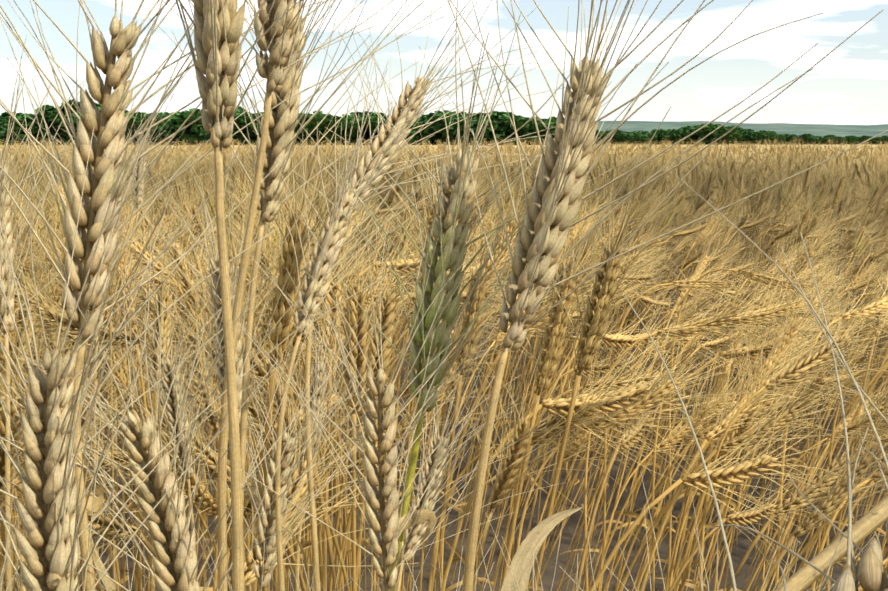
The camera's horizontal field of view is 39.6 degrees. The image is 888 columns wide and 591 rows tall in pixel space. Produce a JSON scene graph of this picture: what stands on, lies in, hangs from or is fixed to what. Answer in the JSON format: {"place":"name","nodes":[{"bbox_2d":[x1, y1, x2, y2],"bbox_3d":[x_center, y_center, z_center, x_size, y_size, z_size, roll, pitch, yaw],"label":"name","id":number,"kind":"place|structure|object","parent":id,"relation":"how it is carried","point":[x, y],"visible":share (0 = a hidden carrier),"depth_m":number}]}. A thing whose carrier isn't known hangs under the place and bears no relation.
{"place":"outdoors","nodes":[
{"label":"outdoors","id":0,"kind":"place"},
{"bbox_2d":[0,217,887,590],"bbox_3d":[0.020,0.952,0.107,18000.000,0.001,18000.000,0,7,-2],"label":"ground","id":1,"kind":"structure","parent":0,"point":[742,543],"depth_m":3.24},
{"bbox_2d":[0,125,4,144],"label":"tree","id":2,"kind":"object","parent":1,"relation":"on","point":[2,131],"visible":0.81,"depth_m":337.28},
{"bbox_2d":[0,126,10,143],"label":"tree","id":3,"kind":"object","parent":1,"relation":"on","point":[4,136],"visible":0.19,"depth_m":339.17},
{"bbox_2d":[0,119,35,144],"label":"tree","id":4,"kind":"object","parent":1,"relation":"on","point":[4,124],"visible":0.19,"depth_m":340.05},
{"bbox_2d":[0,111,41,136],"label":"tree","id":5,"kind":"object","parent":1,"relation":"on","point":[5,115],"visible":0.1,"depth_m":345.44},
{"bbox_2d":[4,114,55,144],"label":"tree","id":6,"kind":"object","parent":1,"relation":"on","point":[29,121],"visible":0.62,"depth_m":338.84},
{"bbox_2d":[35,105,66,144],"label":"tree","id":7,"kind":"object","parent":1,"relation":"on","point":[50,113],"visible":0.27,"depth_m":338.47},
{"bbox_2d":[0,35,135,590],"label":"wheat ear","id":8,"kind":"object","parent":1,"relation":"on","point":[5,269],"visible":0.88,"depth_m":0.58},
{"bbox_2d":[0,467,137,590],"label":"wheat ear","id":9,"kind":"object","parent":1,"relation":"on","point":[3,570],"visible":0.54,"depth_m":0.47},
{"bbox_2d":[77,521,115,590],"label":"dry leaf","id":10,"kind":"object","parent":9,"relation":"attached to","point":[108,583],"visible":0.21,"depth_m":0.54},
{"bbox_2d":[58,99,101,139],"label":"tree","id":11,"kind":"object","parent":1,"relation":"on","point":[99,106],"visible":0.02,"depth_m":338.21},
{"bbox_2d":[61,113,129,144],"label":"tree","id":12,"kind":"object","parent":1,"relation":"on","point":[74,123],"visible":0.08,"depth_m":329.87},
{"bbox_2d":[58,109,138,141],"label":"tree","id":13,"kind":"object","parent":1,"relation":"on","point":[75,126],"visible":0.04,"depth_m":332.98},
{"bbox_2d":[23,89,214,590],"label":"wheat ear","id":14,"kind":"object","parent":1,"relation":"on","point":[96,349],"visible":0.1,"depth_m":0.83},
{"bbox_2d":[124,112,162,144],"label":"tree","id":15,"kind":"object","parent":1,"relation":"on","point":[138,119],"visible":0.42,"depth_m":336.41},
{"bbox_2d":[107,102,188,590],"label":"stalk","id":16,"kind":"object","parent":1,"relation":"on","point":[141,166],"visible":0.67,"depth_m":0.94},
{"bbox_2d":[0,127,322,590],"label":"wheat ear","id":17,"kind":"object","parent":1,"relation":"on","point":[49,547],"visible":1,"depth_m":0.32},
{"bbox_2d":[145,112,182,144],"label":"tree","id":18,"kind":"object","parent":1,"relation":"on","point":[167,126],"visible":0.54,"depth_m":337.16},
{"bbox_2d":[68,291,268,548],"bbox_3d":[-0.113,0.454,0.540,0.089,0.922,0.074,0,7,-2],"label":"wheat ear","id":19,"kind":"object","parent":1,"relation":"on","point":[173,397],"visible":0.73,"depth_m":0.49},
{"bbox_2d":[165,111,196,144],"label":"tree","id":20,"kind":"object","parent":1,"relation":"on","point":[166,113],"visible":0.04,"depth_m":343.59},
{"bbox_2d":[170,121,197,144],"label":"tree","id":21,"kind":"object","parent":1,"relation":"on","point":[186,130],"visible":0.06,"depth_m":340.19},
{"bbox_2d":[0,246,373,590],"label":"wheat ear","id":22,"kind":"object","parent":1,"relation":"on","point":[174,543],"visible":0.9,"depth_m":0.35},
{"bbox_2d":[72,481,103,511],"bbox_3d":[-0.108,0.074,0.351,0.023,0.042,0.011,0,7,-2],"label":"dry leaf","id":23,"kind":"object","parent":22,"relation":"attached to","point":[99,494],"visible":0.31,"depth_m":0.35},
{"bbox_2d":[89,526,285,590],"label":"wheat ear","id":24,"kind":"object","parent":1,"relation":"on","point":[134,568],"visible":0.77,"depth_m":0.38},
{"bbox_2d":[0,0,375,590],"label":"wheat ear","id":25,"kind":"object","parent":1,"relation":"on","point":[100,181],"visible":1,"depth_m":0.35},
{"bbox_2d":[174,108,237,144],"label":"tree","id":26,"kind":"object","parent":1,"relation":"on","point":[199,129],"visible":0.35,"depth_m":332.76},
{"bbox_2d":[207,118,251,144],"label":"tree","id":27,"kind":"object","parent":1,"relation":"on","point":[237,135],"visible":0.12,"depth_m":336.37},
{"bbox_2d":[210,109,254,144],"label":"tree","id":28,"kind":"object","parent":1,"relation":"on","point":[238,113],"visible":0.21,"depth_m":335.73},
{"bbox_2d":[175,0,290,590],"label":"wheat ear","id":29,"kind":"object","parent":1,"relation":"on","point":[218,26],"visible":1,"depth_m":0.26},
{"bbox_2d":[95,498,391,590],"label":"wheat ear","id":30,"kind":"object","parent":1,"relation":"on","point":[263,565],"visible":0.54,"depth_m":0.40},
{"bbox_2d":[240,115,260,144],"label":"tree","id":31,"kind":"object","parent":1,"relation":"on","point":[250,126],"visible":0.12,"depth_m":335.36},
{"bbox_2d":[110,152,396,582],"bbox_3d":[-0.109,0.405,0.708,0.106,0.978,0.143,-7,10,-45],"label":"wheat ear","id":32,"kind":"object","parent":1,"relation":"on","point":[217,304],"visible":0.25,"depth_m":0.64},
{"bbox_2d":[243,112,263,144],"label":"tree","id":33,"kind":"object","parent":1,"relation":"on","point":[252,136],"visible":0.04,"depth_m":344.69},
{"bbox_2d":[217,0,316,590],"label":"wheat ear","id":34,"kind":"object","parent":1,"relation":"on","point":[280,49],"visible":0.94,"depth_m":0.35},
{"bbox_2d":[169,338,424,590],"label":"wheat ear","id":35,"kind":"object","parent":1,"relation":"on","point":[266,528],"visible":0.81,"depth_m":0.59},
{"bbox_2d":[244,487,307,590],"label":"dry leaf","id":36,"kind":"object","parent":35,"relation":"attached to","point":[253,492],"visible":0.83,"depth_m":0.61},
{"bbox_2d":[148,0,452,511],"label":"wheat ear","id":37,"kind":"object","parent":1,"relation":"on","point":[281,137],"visible":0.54,"depth_m":0.57},
{"bbox_2d":[294,123,309,143],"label":"tree","id":38,"kind":"object","parent":1,"relation":"on","point":[296,128],"visible":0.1,"depth_m":338.94},
{"bbox_2d":[199,503,434,590],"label":"wheat ear","id":39,"kind":"object","parent":1,"relation":"on","point":[338,570],"visible":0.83,"depth_m":0.43},
{"bbox_2d":[294,111,344,144],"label":"tree","id":40,"kind":"object","parent":1,"relation":"on","point":[312,124],"visible":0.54,"depth_m":336.01},
{"bbox_2d":[246,289,414,590],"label":"wheat ear","id":41,"kind":"object","parent":1,"relation":"on","point":[317,438],"visible":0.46,"depth_m":0.74},
{"bbox_2d":[227,58,452,590],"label":"wheat ear","id":42,"kind":"object","parent":1,"relation":"on","point":[331,242],"visible":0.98,"depth_m":0.55},
{"bbox_2d":[321,116,367,144],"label":"tree","id":43,"kind":"object","parent":1,"relation":"on","point":[355,128],"visible":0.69,"depth_m":337.03},
{"bbox_2d":[200,227,518,590],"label":"wheat ear","id":44,"kind":"object","parent":1,"relation":"on","point":[374,501],"visible":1,"depth_m":0.39},
{"bbox_2d":[381,509,436,590],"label":"dry leaf","id":45,"kind":"object","parent":44,"relation":"attached to","point":[427,515],"visible":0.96,"depth_m":0.41},
{"bbox_2d":[349,111,385,141],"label":"tree","id":46,"kind":"object","parent":1,"relation":"on","point":[360,114],"visible":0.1,"depth_m":349.31},
{"bbox_2d":[353,116,387,144],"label":"tree","id":47,"kind":"object","parent":1,"relation":"on","point":[372,121],"visible":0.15,"depth_m":339.75},
{"bbox_2d":[373,116,422,144],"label":"tree","id":48,"kind":"object","parent":1,"relation":"on","point":[414,138],"visible":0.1,"depth_m":336.18},
{"bbox_2d":[321,509,497,590],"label":"wheat ear","id":49,"kind":"object","parent":1,"relation":"on","point":[439,567],"visible":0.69,"depth_m":0.53},
{"bbox_2d":[407,120,430,144],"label":"tree","id":50,"kind":"object","parent":1,"relation":"on","point":[422,134],"visible":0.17,"depth_m":341.64},
{"bbox_2d":[304,0,565,590],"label":"wheat ear","id":51,"kind":"object","parent":1,"relation":"on","point":[416,94],"visible":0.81,"depth_m":0.69},
{"bbox_2d":[416,111,459,144],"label":"tree","id":52,"kind":"object","parent":1,"relation":"on","point":[424,119],"visible":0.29,"depth_m":342.09},
{"bbox_2d":[423,114,468,144],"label":"tree","id":53,"kind":"object","parent":1,"relation":"on","point":[447,123],"visible":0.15,"depth_m":340.67},
{"bbox_2d":[434,110,472,114],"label":"tree","id":54,"kind":"object","parent":1,"relation":"on","point":[439,111],"depth_m":358.70},
{"bbox_2d":[349,357,565,590],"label":"wheat ear","id":55,"kind":"object","parent":1,"relation":"on","point":[414,539],"visible":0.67,"depth_m":0.62},
{"bbox_2d":[439,116,497,144],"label":"tree","id":56,"kind":"object","parent":1,"relation":"on","point":[454,127],"visible":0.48,"depth_m":336.73},
{"bbox_2d":[275,1,668,590],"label":"wheat ear","id":57,"kind":"object","parent":1,"relation":"on","point":[451,257],"visible":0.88,"depth_m":0.42},
{"bbox_2d":[463,113,504,144],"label":"tree","id":58,"kind":"object","parent":1,"relation":"on","point":[501,133],"visible":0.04,"depth_m":344.37},
{"bbox_2d":[470,111,520,144],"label":"tree","id":59,"kind":"object","parent":1,"relation":"on","point":[504,116],"visible":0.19,"depth_m":343.35},
{"bbox_2d":[440,285,586,590],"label":"stalk","id":60,"kind":"object","parent":1,"relation":"on","point":[502,334],"visible":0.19,"depth_m":1.51},
{"bbox_2d":[496,112,541,144],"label":"tree","id":61,"kind":"object","parent":1,"relation":"on","point":[520,121],"visible":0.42,"depth_m":344.14},
{"bbox_2d":[500,507,582,590],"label":"dry leaf blade","id":62,"kind":"object","parent":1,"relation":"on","point":[532,542],"visible":1,"depth_m":0.42},
{"bbox_2d":[527,119,555,144],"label":"tree","id":63,"kind":"object","parent":1,"relation":"on","point":[546,123],"visible":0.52,"depth_m":345.97},
{"bbox_2d":[431,514,658,590],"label":"wheat ear","id":64,"kind":"object","parent":1,"relation":"on","point":[538,568],"visible":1,"depth_m":0.39},
{"bbox_2d":[428,306,667,590],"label":"wheat ear","id":65,"kind":"object","parent":1,"relation":"on","point":[557,420],"visible":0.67,"depth_m":0.97},
{"bbox_2d":[534,116,564,144],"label":"tree","id":66,"kind":"object","parent":1,"relation":"on","point":[553,118],"depth_m":348.72},
{"bbox_2d":[525,353,643,590],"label":"stalk","id":67,"kind":"object","parent":1,"relation":"on","point":[573,447],"visible":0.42,"depth_m":1.30},
{"bbox_2d":[595,130,606,144],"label":"tree","id":68,"kind":"object","parent":1,"relation":"on","point":[600,134],"visible":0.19,"depth_m":865.55},
{"bbox_2d":[605,130,625,144],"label":"tree","id":69,"kind":"object","parent":1,"relation":"on","point":[615,134],"visible":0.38,"depth_m":874.40},
{"bbox_2d":[511,323,736,561],"bbox_3d":[0.174,0.434,1.231,0.285,0.793,0.137,-6,9,-38],"label":"wheat ear","id":70,"kind":"object","parent":1,"relation":"on","point":[619,379],"visible":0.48,"depth_m":1.22},
{"bbox_2d":[616,131,639,144],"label":"tree","id":71,"kind":"object","parent":1,"relation":"on","point":[623,137],"visible":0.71,"depth_m":869.68},
{"bbox_2d":[516,324,759,551],"bbox_3d":[0.133,0.435,1.031,0.225,0.840,0.146,0,7,-2],"label":"wheat ear","id":72,"kind":"object","parent":1,"relation":"on","point":[643,404],"visible":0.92,"depth_m":0.99},
{"bbox_2d":[628,134,650,144],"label":"tree","id":73,"kind":"object","parent":1,"relation":"on","point":[643,137],"visible":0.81,"depth_m":868.29},
{"bbox_2d":[639,131,659,143],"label":"tree","id":74,"kind":"object","parent":1,"relation":"on","point":[655,137],"visible":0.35,"depth_m":875.69},
{"bbox_2d":[650,129,674,144],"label":"tree","id":75,"kind":"object","parent":1,"relation":"on","point":[663,135],"visible":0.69,"depth_m":879.44},
{"bbox_2d":[439,0,887,590],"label":"wheat ear","id":76,"kind":"object","parent":1,"relation":"on","point":[557,186],"visible":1,"depth_m":0.39},
{"bbox_2d":[598,359,752,590],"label":"stalk","id":77,"kind":"object","parent":1,"relation":"on","point":[672,440],"visible":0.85,"depth_m":1.30},
{"bbox_2d":[666,128,689,144],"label":"tree","id":78,"kind":"object","parent":1,"relation":"on","point":[680,133],"visible":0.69,"depth_m":876.04},
{"bbox_2d":[600,243,771,590],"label":"wheat ear","id":79,"kind":"object","parent":1,"relation":"on","point":[704,283],"visible":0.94,"depth_m":1.60},
{"bbox_2d":[681,125,698,127],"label":"tree","id":80,"kind":"object","parent":1,"relation":"on","point":[687,126],"visible":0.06,"depth_m":965.20},
{"bbox_2d":[681,128,702,144],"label":"tree","id":81,"kind":"object","parent":1,"relation":"on","point":[691,136],"visible":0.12,"depth_m":879.95},
{"bbox_2d":[584,257,807,590],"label":"wheat ear","id":82,"kind":"object","parent":1,"relation":"on","point":[705,324],"visible":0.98,"depth_m":1.11},
{"bbox_2d":[690,124,718,144],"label":"tree","id":83,"kind":"object","parent":1,"relation":"on","point":[705,130],"visible":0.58,"depth_m":873.43},
{"bbox_2d":[704,124,727,144],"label":"tree","id":84,"kind":"object","parent":1,"relation":"on","point":[717,125],"visible":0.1,"depth_m":874.34},
{"bbox_2d":[561,471,874,590],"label":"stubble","id":85,"kind":"object","parent":1,"relation":"on","point":[699,552],"visible":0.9,"depth_m":0.42},
{"bbox_2d":[713,126,742,144],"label":"tree","id":86,"kind":"object","parent":1,"relation":"on","point":[722,131],"visible":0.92,"depth_m":869.39},
{"bbox_2d":[732,129,753,144],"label":"tree","id":87,"kind":"object","parent":1,"relation":"on","point":[743,131],"visible":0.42,"depth_m":881.29},
{"bbox_2d":[743,132,765,144],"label":"tree","id":88,"kind":"object","parent":1,"relation":"on","point":[754,138],"visible":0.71,"depth_m":875.80},
{"bbox_2d":[625,173,887,590],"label":"stalk","id":89,"kind":"object","parent":1,"relation":"on","point":[872,575],"visible":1,"depth_m":0.11},
{"bbox_2d":[651,243,865,590],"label":"wheat ear","id":90,"kind":"object","parent":1,"relation":"on","point":[775,311],"visible":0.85,"depth_m":1.24},
{"bbox_2d":[668,321,848,590],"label":"stalk","id":91,"kind":"object","parent":1,"relation":"on","point":[736,431],"visible":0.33,"depth_m":1.19},
{"bbox_2d":[665,258,856,590],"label":"wheat ear","id":92,"kind":"object","parent":1,"relation":"on","point":[751,275],"visible":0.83,"depth_m":1.55},
{"bbox_2d":[754,130,776,144],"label":"tree","id":93,"kind":"object","parent":1,"relation":"on","point":[768,136],"visible":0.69,"depth_m":873.56},
{"bbox_2d":[773,135,785,144],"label":"tree","id":94,"kind":"object","parent":1,"relation":"on","point":[781,137],"visible":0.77,"depth_m":875.49},
{"bbox_2d":[784,134,796,144],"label":"tree","id":95,"kind":"object","parent":1,"relation":"on","point":[788,138],"visible":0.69,"depth_m":882.12},
{"bbox_2d":[699,265,887,590],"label":"wheat ear","id":96,"kind":"object","parent":1,"relation":"on","point":[801,369],"visible":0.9,"depth_m":1.00},
{"bbox_2d":[714,307,887,590],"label":"wheat ear","id":97,"kind":"object","parent":1,"relation":"on","point":[813,386],"visible":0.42,"depth_m":1.19},
{"bbox_2d":[796,133,811,144],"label":"tree","id":98,"kind":"object","parent":1,"relation":"on","point":[805,136],"visible":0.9,"depth_m":877.74},
{"bbox_2d":[808,136,823,144],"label":"tree","id":99,"kind":"object","parent":1,"relation":"on","point":[819,139],"visible":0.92,"depth_m":877.44},
{"bbox_2d":[762,373,887,590],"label":"stalk","id":100,"kind":"object","parent":1,"relation":"on","point":[851,425],"visible":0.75,"depth_m":1.43},
{"bbox_2d":[821,136,835,144],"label":"tree","id":101,"kind":"object","parent":1,"relation":"on","point":[825,139],"visible":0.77,"depth_m":878.56},
{"bbox_2d":[774,496,887,590],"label":"lodged straws","id":102,"kind":"object","parent":1,"relation":"on","point":[804,577],"visible":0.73,"depth_m":0.14},
{"bbox_2d":[775,264,887,584],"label":"stalk","id":103,"kind":"object","parent":1,"relation":"on","point":[882,303],"visible":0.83,"depth_m":1.49},
{"bbox_2d":[834,136,845,144],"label":"tree","id":104,"kind":"object","parent":1,"relation":"on","point":[838,138],"visible":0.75,"depth_m":887.00},
{"bbox_2d":[810,468,887,590],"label":"stalk","id":105,"kind":"object","parent":1,"relation":"on","point":[878,474],"visible":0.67,"depth_m":1.00},
{"bbox_2d":[844,136,857,144],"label":"tree","id":106,"kind":"object","parent":1,"relation":"on","point":[851,140],"visible":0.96,"depth_m":874.20},
{"bbox_2d":[818,405,887,582],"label":"stalk","id":107,"kind":"object","parent":1,"relation":"on","point":[885,407],"visible":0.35,"depth_m":1.55},
{"bbox_2d":[826,368,887,590],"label":"stalk","id":108,"kind":"object","parent":1,"relation":"on","point":[832,435],"visible":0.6,"depth_m":1.03},
{"bbox_2d":[860,135,873,144],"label":"tree","id":109,"kind":"object","parent":1,"relation":"on","point":[863,137],"visible":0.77,"depth_m":875.98},
{"bbox_2d":[870,137,880,144],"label":"tree","id":110,"kind":"object","parent":1,"relation":"on","point":[875,139],"visible":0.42,"depth_m":886.61},
{"bbox_2d":[880,135,887,143],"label":"tree","id":111,"kind":"object","parent":1,"relation":"on","point":[883,138],"visible":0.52,"depth_m":926.59},
{"bbox_2d":[0,144,887,217],"bbox_3d":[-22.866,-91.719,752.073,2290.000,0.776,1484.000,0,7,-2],"label":"wheat field","id":112,"kind":"structure","parent":0,"point":[723,146],"depth_m":44.34},
{"bbox_2d":[0,0,887,124],"label":"sky","id":113,"kind":"structure","parent":0,"point":[849,86]},
{"bbox_2d":[582,121,887,136],"bbox_3d":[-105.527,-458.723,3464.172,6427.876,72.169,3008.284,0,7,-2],"label":"distant hills","id":114,"kind":"structure","parent":0,"point":[822,130],"depth_m":2931.44}
]}

